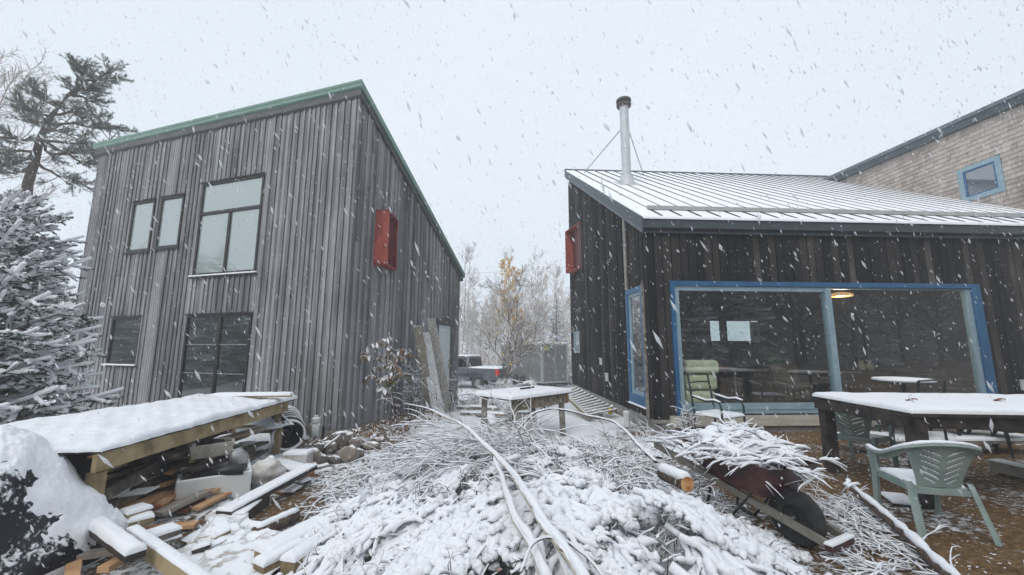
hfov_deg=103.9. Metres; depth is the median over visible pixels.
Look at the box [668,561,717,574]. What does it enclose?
fir bough
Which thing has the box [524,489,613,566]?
fir bough
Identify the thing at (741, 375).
dining chair
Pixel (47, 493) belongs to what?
tarp mound
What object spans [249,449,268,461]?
board
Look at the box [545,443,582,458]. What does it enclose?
fir bough
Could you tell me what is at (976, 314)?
window
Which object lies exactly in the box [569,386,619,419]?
slatted frame
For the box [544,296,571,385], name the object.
spruce tree
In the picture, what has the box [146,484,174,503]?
board
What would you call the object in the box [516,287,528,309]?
bare tree
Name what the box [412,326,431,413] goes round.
board
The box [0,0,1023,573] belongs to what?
falling snow
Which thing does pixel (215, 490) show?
board
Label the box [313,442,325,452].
stone
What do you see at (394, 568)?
fir bough
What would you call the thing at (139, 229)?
window
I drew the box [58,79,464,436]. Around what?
barn
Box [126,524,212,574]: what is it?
beam
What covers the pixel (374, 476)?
fir bough
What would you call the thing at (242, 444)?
tarpaulin
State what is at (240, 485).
utility sink
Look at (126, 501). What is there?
board
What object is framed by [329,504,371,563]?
fir bough
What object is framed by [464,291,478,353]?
bare tree
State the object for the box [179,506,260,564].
snow
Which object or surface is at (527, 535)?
birch log
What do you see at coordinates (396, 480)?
fir bough
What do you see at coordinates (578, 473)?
fir bough
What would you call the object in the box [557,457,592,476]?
fir bough
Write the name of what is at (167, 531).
board
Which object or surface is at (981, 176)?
window
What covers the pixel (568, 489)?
fir bough
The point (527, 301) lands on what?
bare tree
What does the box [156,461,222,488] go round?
board
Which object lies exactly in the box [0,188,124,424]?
spruce tree
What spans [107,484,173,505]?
board
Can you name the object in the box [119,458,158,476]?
board
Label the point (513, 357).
bare tree
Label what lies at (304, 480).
panel
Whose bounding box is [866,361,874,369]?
jug
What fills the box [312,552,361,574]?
fir bough
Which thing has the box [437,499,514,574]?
fir bough
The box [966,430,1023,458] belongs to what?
garden chair
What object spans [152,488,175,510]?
board
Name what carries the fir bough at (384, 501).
on the brush heap at (608, 460)
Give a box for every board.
[64,559,81,574]
[76,548,113,559]
[96,557,123,572]
[105,477,123,487]
[106,456,146,471]
[106,462,151,479]
[107,463,138,474]
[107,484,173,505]
[115,495,140,509]
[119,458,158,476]
[120,502,152,518]
[124,487,173,506]
[128,511,154,526]
[129,475,174,491]
[139,447,174,464]
[142,520,198,529]
[145,470,159,478]
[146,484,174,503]
[147,522,182,539]
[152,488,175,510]
[154,488,214,516]
[155,465,175,475]
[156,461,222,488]
[159,459,187,470]
[162,427,266,456]
[162,534,181,544]
[163,453,188,460]
[163,461,189,474]
[171,436,248,461]
[171,458,205,476]
[174,429,231,449]
[175,473,195,483]
[177,441,268,473]
[178,498,205,513]
[191,492,231,510]
[192,443,234,473]
[203,487,220,492]
[216,463,317,514]
[248,449,255,457]
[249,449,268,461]
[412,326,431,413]
[423,332,444,414]
[427,318,451,411]
[456,405,469,409]
[460,410,475,415]
[469,404,497,410]
[475,410,506,416]
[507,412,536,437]
[837,431,1023,444]
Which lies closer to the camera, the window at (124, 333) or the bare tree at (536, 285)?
the window at (124, 333)
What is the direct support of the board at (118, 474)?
on the board at (152, 475)
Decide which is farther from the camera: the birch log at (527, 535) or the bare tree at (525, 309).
the bare tree at (525, 309)
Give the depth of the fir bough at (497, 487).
3.29 m
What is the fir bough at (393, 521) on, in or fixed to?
on the brush heap at (608, 460)
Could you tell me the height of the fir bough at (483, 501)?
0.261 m
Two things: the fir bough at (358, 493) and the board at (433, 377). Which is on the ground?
the board at (433, 377)
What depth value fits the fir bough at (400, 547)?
2.68 m
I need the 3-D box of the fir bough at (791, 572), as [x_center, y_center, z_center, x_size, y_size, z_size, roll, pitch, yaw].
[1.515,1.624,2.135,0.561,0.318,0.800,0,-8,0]
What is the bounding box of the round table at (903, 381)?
[870,376,937,392]
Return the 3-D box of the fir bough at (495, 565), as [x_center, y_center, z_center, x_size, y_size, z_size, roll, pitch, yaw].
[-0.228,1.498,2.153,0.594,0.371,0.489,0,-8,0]
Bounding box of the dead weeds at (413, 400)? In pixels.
[393,364,429,420]
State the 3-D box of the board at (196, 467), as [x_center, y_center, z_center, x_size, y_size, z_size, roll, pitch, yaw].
[-3.423,2.034,4.854,0.141,0.036,1.343,0,-8,1]
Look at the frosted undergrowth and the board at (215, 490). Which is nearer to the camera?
the board at (215, 490)
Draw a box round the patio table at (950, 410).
[812,392,1023,509]
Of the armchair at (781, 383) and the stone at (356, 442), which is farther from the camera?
the armchair at (781, 383)
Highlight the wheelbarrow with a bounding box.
[654,439,854,552]
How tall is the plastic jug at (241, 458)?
0.264 m
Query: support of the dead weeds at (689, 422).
on the ground
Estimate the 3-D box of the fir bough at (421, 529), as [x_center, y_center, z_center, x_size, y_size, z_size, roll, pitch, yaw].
[-0.669,1.740,2.726,0.513,0.315,0.346,0,-8,0]
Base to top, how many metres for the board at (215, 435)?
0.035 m
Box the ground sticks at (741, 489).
[664,455,838,489]
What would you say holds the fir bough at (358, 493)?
on the brush heap at (608, 460)
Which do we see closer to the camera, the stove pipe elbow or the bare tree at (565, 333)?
the stove pipe elbow
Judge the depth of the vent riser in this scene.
6.71 m
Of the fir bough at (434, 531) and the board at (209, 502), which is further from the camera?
the board at (209, 502)
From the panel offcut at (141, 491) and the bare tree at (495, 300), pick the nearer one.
the panel offcut at (141, 491)
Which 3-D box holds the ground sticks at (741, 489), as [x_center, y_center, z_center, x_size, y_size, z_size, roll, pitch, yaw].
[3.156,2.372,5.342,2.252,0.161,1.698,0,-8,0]
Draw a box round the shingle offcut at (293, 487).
[281,483,305,492]
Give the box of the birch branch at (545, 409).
[518,407,592,428]
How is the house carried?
on the ground
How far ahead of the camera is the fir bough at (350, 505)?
3.39 m
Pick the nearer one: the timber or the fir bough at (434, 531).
the fir bough at (434, 531)
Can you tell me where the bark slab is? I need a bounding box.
[881,491,920,507]
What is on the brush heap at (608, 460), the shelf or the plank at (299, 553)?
the plank at (299, 553)
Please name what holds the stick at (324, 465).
on the ground
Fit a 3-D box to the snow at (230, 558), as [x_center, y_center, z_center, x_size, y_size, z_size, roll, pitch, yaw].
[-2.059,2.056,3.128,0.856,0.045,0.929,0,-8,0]
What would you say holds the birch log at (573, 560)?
on the brush heap at (608, 460)
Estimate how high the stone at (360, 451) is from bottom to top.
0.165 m
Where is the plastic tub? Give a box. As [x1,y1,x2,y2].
[187,437,234,459]
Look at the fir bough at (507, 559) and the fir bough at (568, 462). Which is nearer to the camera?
the fir bough at (507, 559)
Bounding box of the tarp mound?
[0,424,127,574]
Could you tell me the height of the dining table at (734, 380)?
0.716 m
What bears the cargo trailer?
on the ground
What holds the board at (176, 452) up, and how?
on the board at (172, 458)
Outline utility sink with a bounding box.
[174,459,251,499]
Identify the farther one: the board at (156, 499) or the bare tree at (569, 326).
the bare tree at (569, 326)
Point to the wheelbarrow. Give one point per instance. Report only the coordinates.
(802, 521)
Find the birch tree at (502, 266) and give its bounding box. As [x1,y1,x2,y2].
[491,244,528,355]
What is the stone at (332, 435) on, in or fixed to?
on the ground
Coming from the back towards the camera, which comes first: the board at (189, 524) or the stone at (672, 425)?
the stone at (672, 425)
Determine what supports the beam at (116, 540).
on the tarp mound
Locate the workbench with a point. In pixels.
(540, 396)
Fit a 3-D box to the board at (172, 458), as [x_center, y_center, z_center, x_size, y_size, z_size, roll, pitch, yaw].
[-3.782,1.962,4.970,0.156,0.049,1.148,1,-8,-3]
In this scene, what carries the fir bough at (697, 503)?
on the brush heap at (608, 460)
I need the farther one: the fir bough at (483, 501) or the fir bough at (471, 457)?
the fir bough at (471, 457)
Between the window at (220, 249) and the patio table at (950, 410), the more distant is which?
the window at (220, 249)
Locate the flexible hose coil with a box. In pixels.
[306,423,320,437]
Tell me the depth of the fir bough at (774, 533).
3.46 m
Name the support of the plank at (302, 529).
on the snow at (230, 558)
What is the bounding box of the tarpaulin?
[232,441,258,448]
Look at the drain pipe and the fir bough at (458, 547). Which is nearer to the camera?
the fir bough at (458, 547)
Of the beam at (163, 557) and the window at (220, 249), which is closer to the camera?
the beam at (163, 557)
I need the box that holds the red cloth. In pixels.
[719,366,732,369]
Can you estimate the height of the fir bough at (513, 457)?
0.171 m
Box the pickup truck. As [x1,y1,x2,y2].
[458,354,512,388]
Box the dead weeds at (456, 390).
[448,368,466,411]
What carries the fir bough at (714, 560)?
on the brush heap at (608, 460)
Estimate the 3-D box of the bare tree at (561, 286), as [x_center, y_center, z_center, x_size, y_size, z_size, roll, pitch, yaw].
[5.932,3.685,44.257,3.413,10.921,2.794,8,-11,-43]
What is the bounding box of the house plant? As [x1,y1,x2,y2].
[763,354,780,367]
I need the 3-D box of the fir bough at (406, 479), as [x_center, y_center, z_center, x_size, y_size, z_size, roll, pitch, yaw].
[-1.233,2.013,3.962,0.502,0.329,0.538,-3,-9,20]
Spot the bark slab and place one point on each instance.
(898, 499)
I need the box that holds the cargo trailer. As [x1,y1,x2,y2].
[502,342,567,384]
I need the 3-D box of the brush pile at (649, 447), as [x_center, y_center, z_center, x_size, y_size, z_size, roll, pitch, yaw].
[2.414,2.464,6.593,1.822,0.716,1.728,-4,-9,28]
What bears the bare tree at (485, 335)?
on the ground
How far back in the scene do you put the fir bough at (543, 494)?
2.31 m
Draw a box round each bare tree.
[0,43,88,204]
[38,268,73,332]
[44,277,74,329]
[459,241,483,354]
[459,264,574,385]
[459,287,479,353]
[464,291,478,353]
[464,305,479,351]
[469,300,487,354]
[479,299,493,362]
[481,308,494,363]
[484,297,494,361]
[486,279,505,365]
[488,272,510,363]
[491,289,501,364]
[511,291,532,337]
[516,243,557,335]
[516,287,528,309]
[516,287,531,326]
[526,284,546,333]
[526,298,543,341]
[533,287,551,340]
[539,260,569,341]
[545,293,564,333]
[555,273,570,341]
[560,318,570,347]
[563,287,570,341]
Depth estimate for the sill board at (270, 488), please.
4.17 m
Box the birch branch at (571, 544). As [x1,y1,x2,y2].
[519,535,603,574]
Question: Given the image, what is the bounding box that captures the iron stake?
[321,426,324,442]
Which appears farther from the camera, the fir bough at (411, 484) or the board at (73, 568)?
the fir bough at (411, 484)
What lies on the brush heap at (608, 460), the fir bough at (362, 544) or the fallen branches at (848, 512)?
the fir bough at (362, 544)
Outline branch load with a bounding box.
[646,401,860,498]
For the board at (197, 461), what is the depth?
4.67 m
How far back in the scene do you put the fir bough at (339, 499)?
4.07 m
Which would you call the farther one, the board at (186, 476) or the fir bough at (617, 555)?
the board at (186, 476)
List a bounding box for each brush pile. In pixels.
[450,377,546,410]
[613,416,697,462]
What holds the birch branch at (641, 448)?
on the brush heap at (608, 460)
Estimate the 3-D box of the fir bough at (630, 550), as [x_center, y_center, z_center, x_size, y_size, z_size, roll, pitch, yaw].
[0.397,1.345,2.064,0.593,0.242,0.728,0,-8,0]
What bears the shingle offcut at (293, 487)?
on the ground
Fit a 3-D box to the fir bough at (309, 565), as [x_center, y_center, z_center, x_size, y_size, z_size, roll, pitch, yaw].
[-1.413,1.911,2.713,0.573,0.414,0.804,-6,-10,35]
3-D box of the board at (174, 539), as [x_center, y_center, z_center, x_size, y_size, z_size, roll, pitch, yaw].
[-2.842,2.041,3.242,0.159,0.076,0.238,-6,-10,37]
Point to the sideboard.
(863, 381)
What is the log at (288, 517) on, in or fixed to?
on the ground
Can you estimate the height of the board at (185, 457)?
0.045 m
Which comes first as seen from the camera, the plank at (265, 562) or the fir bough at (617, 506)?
the fir bough at (617, 506)
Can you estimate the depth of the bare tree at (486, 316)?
38.09 m
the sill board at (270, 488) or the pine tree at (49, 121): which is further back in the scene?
the pine tree at (49, 121)
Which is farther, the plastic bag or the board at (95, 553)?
the plastic bag
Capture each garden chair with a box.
[835,412,899,467]
[865,440,1002,546]
[929,429,1000,453]
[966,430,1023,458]
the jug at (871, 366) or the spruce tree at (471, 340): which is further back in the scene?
the spruce tree at (471, 340)
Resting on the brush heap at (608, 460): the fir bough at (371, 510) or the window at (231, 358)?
the fir bough at (371, 510)
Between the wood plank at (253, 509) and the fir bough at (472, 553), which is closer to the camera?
the fir bough at (472, 553)
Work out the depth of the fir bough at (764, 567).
2.10 m
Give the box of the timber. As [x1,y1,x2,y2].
[988,459,1023,478]
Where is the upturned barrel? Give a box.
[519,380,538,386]
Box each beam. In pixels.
[88,515,146,563]
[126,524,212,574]
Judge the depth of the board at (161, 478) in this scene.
4.24 m
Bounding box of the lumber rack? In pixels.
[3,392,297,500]
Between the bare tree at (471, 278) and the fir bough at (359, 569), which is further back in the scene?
the bare tree at (471, 278)
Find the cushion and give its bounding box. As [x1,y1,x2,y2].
[683,360,718,402]
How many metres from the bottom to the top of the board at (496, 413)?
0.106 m
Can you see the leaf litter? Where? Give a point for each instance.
(360, 431)
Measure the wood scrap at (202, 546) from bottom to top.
0.064 m
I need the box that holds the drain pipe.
[270,405,305,450]
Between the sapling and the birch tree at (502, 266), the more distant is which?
the birch tree at (502, 266)
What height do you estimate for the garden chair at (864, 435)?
0.833 m
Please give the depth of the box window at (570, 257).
15.90 m
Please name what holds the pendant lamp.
hanging from the house
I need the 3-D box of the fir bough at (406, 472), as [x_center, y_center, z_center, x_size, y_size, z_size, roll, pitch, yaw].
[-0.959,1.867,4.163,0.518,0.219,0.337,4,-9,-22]
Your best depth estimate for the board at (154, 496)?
3.99 m
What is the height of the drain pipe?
0.602 m
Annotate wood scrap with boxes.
[191,540,211,553]
[210,527,230,539]
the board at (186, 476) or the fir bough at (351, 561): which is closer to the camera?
the fir bough at (351, 561)
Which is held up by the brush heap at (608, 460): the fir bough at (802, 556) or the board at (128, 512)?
the fir bough at (802, 556)
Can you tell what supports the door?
in the barn
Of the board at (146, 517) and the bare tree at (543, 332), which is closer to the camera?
the board at (146, 517)
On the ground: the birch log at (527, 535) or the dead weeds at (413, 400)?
the dead weeds at (413, 400)
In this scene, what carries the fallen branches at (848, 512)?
on the ground
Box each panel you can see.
[276,457,303,470]
[285,472,311,484]
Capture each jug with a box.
[228,447,248,465]
[857,360,866,369]
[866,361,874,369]
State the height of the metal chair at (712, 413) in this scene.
1.170 m
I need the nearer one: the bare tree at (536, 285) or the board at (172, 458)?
the board at (172, 458)
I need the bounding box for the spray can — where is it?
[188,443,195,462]
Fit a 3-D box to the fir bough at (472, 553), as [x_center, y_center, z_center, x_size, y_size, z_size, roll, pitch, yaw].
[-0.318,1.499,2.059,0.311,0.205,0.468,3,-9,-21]
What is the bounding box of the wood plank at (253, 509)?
[232,496,269,518]
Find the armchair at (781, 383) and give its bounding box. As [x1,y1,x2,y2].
[767,364,813,401]
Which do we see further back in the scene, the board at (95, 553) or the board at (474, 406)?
the board at (474, 406)
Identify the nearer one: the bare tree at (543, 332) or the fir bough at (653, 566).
the fir bough at (653, 566)
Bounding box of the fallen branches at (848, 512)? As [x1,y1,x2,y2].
[805,482,968,574]
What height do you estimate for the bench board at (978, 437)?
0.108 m
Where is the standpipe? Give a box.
[623,411,629,426]
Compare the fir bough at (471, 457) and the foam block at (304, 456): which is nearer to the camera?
the fir bough at (471, 457)
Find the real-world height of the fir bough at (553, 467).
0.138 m
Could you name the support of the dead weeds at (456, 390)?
on the ground
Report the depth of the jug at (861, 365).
10.90 m
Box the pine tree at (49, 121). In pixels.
[0,52,138,405]
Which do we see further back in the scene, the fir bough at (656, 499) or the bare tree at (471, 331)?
the bare tree at (471, 331)
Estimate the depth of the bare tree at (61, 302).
35.89 m
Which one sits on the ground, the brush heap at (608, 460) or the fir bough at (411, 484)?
the brush heap at (608, 460)
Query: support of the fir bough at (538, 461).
on the brush heap at (608, 460)
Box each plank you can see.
[253,537,304,573]
[254,507,331,557]
[280,521,338,574]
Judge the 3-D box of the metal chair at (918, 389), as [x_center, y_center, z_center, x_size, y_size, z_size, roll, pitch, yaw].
[6.626,2.076,6.623,0.660,1.148,0.704,2,-9,-12]
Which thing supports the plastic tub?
on the board at (172, 458)
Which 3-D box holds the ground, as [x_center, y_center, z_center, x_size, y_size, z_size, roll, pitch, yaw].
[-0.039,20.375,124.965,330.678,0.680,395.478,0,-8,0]
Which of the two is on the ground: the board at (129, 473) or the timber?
the timber
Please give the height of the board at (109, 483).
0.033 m
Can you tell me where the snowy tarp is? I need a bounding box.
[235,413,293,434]
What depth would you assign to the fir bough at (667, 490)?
3.53 m
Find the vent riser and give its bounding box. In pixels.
[304,415,320,446]
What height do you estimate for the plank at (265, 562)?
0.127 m
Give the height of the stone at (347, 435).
0.342 m
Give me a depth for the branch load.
3.69 m
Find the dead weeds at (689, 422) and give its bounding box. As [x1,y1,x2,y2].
[671,404,703,431]
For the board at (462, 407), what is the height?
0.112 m
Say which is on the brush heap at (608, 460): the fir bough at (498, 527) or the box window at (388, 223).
the fir bough at (498, 527)
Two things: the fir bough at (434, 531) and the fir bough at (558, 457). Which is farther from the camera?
the fir bough at (558, 457)
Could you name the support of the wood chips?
on the ground
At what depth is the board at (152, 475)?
4.33 m
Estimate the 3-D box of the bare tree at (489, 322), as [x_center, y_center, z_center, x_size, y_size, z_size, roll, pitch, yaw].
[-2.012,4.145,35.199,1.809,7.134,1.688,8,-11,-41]
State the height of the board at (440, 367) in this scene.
2.433 m
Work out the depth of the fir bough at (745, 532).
2.86 m
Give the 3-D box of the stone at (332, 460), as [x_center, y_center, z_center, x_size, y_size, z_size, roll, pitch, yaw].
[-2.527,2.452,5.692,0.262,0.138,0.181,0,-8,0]
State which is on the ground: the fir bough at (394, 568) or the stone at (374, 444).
the stone at (374, 444)
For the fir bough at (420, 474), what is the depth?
4.06 m
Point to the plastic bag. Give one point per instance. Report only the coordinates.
(268, 469)
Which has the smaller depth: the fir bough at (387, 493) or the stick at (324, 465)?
the fir bough at (387, 493)
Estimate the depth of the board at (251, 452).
5.34 m
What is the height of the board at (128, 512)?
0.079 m
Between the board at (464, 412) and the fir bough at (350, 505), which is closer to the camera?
the fir bough at (350, 505)
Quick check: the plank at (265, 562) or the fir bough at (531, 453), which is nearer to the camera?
the plank at (265, 562)
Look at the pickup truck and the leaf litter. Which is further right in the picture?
the pickup truck
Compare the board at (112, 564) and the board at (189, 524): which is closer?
the board at (112, 564)
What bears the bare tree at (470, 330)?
on the ground
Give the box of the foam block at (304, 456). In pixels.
[282,449,313,463]
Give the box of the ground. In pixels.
[5,351,1023,574]
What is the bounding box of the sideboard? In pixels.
[846,370,897,392]
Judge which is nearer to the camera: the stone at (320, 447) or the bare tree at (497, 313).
the stone at (320, 447)
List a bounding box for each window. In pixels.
[101,315,142,366]
[122,197,156,254]
[151,193,185,250]
[177,312,252,397]
[188,172,265,278]
[373,209,398,270]
[565,222,580,273]
[574,331,579,352]
[625,285,645,408]
[669,281,997,426]
[957,155,1005,200]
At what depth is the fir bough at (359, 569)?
2.66 m
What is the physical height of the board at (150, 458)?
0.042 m
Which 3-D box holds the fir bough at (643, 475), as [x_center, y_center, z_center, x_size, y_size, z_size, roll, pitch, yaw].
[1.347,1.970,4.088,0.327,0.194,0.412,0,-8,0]
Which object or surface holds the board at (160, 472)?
on the board
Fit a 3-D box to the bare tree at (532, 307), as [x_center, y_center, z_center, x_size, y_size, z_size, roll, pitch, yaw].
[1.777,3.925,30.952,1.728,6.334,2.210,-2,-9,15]
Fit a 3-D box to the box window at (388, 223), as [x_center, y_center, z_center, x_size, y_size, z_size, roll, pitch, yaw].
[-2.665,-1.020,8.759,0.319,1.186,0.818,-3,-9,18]
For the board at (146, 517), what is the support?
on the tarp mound
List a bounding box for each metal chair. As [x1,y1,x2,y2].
[687,373,745,428]
[877,379,947,445]
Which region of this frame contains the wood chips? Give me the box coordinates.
[596,432,1023,574]
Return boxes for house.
[564,89,1023,432]
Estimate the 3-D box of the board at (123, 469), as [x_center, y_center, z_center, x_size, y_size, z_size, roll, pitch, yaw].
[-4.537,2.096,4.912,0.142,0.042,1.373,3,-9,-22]
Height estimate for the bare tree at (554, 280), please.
10.364 m
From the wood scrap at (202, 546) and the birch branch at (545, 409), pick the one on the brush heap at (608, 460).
the birch branch at (545, 409)
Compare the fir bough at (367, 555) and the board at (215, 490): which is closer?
the fir bough at (367, 555)
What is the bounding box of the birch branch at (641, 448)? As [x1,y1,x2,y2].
[583,414,657,462]
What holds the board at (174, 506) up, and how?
on the ground
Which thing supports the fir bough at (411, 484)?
on the brush heap at (608, 460)
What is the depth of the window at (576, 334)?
15.15 m
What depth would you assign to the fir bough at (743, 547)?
2.24 m
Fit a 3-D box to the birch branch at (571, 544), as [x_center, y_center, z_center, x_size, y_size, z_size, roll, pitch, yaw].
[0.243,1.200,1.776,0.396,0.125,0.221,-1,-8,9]
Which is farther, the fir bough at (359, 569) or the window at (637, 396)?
the window at (637, 396)
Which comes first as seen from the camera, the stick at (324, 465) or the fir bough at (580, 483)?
the fir bough at (580, 483)
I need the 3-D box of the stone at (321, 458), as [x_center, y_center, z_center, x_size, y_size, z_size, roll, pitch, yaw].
[-2.639,2.411,5.564,0.161,0.224,0.181,0,-8,0]
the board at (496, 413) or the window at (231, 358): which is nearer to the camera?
the window at (231, 358)
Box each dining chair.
[726,363,748,394]
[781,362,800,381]
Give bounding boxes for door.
[439,325,451,386]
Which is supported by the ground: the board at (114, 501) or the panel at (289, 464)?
the panel at (289, 464)
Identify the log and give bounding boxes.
[251,507,299,530]
[404,403,589,574]
[487,413,496,424]
[493,456,551,574]
[657,463,693,491]
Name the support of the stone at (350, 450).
on the ground
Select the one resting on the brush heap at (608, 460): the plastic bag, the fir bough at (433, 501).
the fir bough at (433, 501)
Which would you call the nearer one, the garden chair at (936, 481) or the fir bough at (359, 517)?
the fir bough at (359, 517)
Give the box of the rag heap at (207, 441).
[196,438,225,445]
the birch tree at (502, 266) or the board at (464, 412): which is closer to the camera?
the board at (464, 412)
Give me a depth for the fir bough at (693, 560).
2.12 m
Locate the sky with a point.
(467, 85)
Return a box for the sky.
[0,0,1023,348]
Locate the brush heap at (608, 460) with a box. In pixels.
[296,375,810,574]
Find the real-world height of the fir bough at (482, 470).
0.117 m
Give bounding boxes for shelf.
[840,371,860,372]
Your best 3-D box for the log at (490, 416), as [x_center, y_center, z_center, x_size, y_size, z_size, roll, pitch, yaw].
[-0.430,2.867,8.583,0.236,0.259,0.856,2,-9,-14]
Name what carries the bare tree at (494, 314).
on the ground
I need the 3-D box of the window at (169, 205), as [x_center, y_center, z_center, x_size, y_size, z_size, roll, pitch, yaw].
[-8.093,-1.542,9.469,0.900,1.340,0.084,-3,-9,18]
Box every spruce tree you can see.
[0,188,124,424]
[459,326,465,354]
[464,312,478,354]
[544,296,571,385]
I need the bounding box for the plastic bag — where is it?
[246,455,286,488]
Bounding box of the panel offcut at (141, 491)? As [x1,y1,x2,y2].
[118,486,159,497]
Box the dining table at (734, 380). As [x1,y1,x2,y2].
[726,369,766,395]
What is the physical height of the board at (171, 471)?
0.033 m
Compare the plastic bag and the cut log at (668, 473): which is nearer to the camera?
the cut log at (668, 473)
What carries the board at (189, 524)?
on the ground
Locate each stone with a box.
[309,448,322,460]
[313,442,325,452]
[315,453,327,464]
[322,440,337,453]
[328,455,342,463]
[329,431,338,439]
[330,430,355,449]
[337,444,359,462]
[348,436,361,447]
[357,448,363,457]
[361,441,380,448]
[372,437,385,442]
[664,423,679,431]
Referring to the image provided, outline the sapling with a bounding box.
[359,338,414,432]
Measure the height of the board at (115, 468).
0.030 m
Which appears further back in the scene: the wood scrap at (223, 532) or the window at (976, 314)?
the window at (976, 314)
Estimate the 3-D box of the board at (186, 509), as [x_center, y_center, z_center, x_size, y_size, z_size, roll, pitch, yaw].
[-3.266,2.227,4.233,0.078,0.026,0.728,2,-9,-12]
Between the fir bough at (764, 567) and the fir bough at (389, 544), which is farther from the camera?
the fir bough at (389, 544)
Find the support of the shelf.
attached to the house
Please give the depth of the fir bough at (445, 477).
3.60 m
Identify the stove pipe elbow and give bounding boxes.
[197,463,244,477]
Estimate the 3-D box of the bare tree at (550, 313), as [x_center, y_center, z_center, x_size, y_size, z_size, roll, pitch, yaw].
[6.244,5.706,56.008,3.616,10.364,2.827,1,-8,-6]
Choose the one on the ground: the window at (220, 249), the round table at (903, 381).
the round table at (903, 381)
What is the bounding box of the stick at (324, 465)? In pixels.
[316,463,328,469]
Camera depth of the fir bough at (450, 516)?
2.94 m
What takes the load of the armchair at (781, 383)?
on the house
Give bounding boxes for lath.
[324,435,340,447]
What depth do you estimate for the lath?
6.07 m
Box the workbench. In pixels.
[474,385,572,435]
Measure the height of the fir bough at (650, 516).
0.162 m
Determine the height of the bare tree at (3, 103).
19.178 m
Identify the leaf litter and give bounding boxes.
[296,409,448,451]
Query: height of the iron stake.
0.340 m
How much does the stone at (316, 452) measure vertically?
0.212 m
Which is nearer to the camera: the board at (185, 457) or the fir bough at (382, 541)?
the fir bough at (382, 541)
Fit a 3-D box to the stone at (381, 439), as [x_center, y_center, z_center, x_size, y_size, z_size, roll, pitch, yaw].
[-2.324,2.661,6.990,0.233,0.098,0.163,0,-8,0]
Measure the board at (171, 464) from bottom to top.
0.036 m
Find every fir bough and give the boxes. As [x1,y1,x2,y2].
[276,521,362,574]
[303,488,369,539]
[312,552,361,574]
[318,509,396,563]
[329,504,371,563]
[331,488,403,574]
[334,560,373,574]
[338,484,367,502]
[345,482,380,501]
[345,503,401,574]
[353,483,405,513]
[359,476,402,502]
[362,469,384,486]
[363,499,392,564]
[365,500,405,526]
[367,522,418,574]
[374,517,449,571]
[375,493,447,541]
[381,504,470,574]
[383,540,444,574]
[387,471,418,483]
[391,488,447,536]
[394,455,442,477]
[394,519,444,557]
[401,522,471,574]
[405,474,425,490]
[406,492,459,529]
[413,461,443,479]
[414,499,466,529]
[431,463,475,495]
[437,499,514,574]
[452,488,511,527]
[454,453,477,464]
[458,478,514,502]
[465,550,474,570]
[468,531,501,574]
[472,481,558,565]
[475,466,492,480]
[475,513,520,537]
[485,453,521,475]
[500,522,569,574]
[506,517,614,574]
[510,459,555,470]
[511,470,590,497]
[521,444,545,458]
[524,454,554,476]
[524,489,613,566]
[538,521,649,574]
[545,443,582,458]
[548,452,586,465]
[550,482,583,503]
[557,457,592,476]
[563,466,616,491]
[575,482,639,530]
[594,547,639,574]
[607,524,664,574]
[620,490,662,528]
[632,486,727,550]
[633,469,652,478]
[653,481,679,493]
[664,498,788,574]
[664,522,719,574]
[668,490,730,527]
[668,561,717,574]
[678,532,759,574]
[717,513,796,544]
[719,511,813,564]
[721,550,785,574]
[730,520,788,559]
[748,536,812,574]
[753,563,796,574]
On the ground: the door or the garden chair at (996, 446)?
the garden chair at (996, 446)
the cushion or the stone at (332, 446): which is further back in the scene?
the cushion
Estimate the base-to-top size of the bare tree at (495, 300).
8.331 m
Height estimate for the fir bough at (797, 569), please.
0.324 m
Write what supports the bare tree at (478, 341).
on the ground
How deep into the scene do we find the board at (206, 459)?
4.77 m
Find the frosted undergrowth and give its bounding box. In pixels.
[47,334,746,385]
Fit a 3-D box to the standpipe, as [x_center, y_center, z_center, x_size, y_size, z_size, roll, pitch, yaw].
[2.411,2.752,8.414,0.150,0.315,0.150,0,-8,0]
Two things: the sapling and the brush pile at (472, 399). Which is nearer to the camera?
the sapling
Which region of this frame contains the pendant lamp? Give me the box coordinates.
[831,292,853,297]
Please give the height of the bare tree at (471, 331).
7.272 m
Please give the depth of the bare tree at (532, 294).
45.67 m
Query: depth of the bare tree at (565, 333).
41.18 m

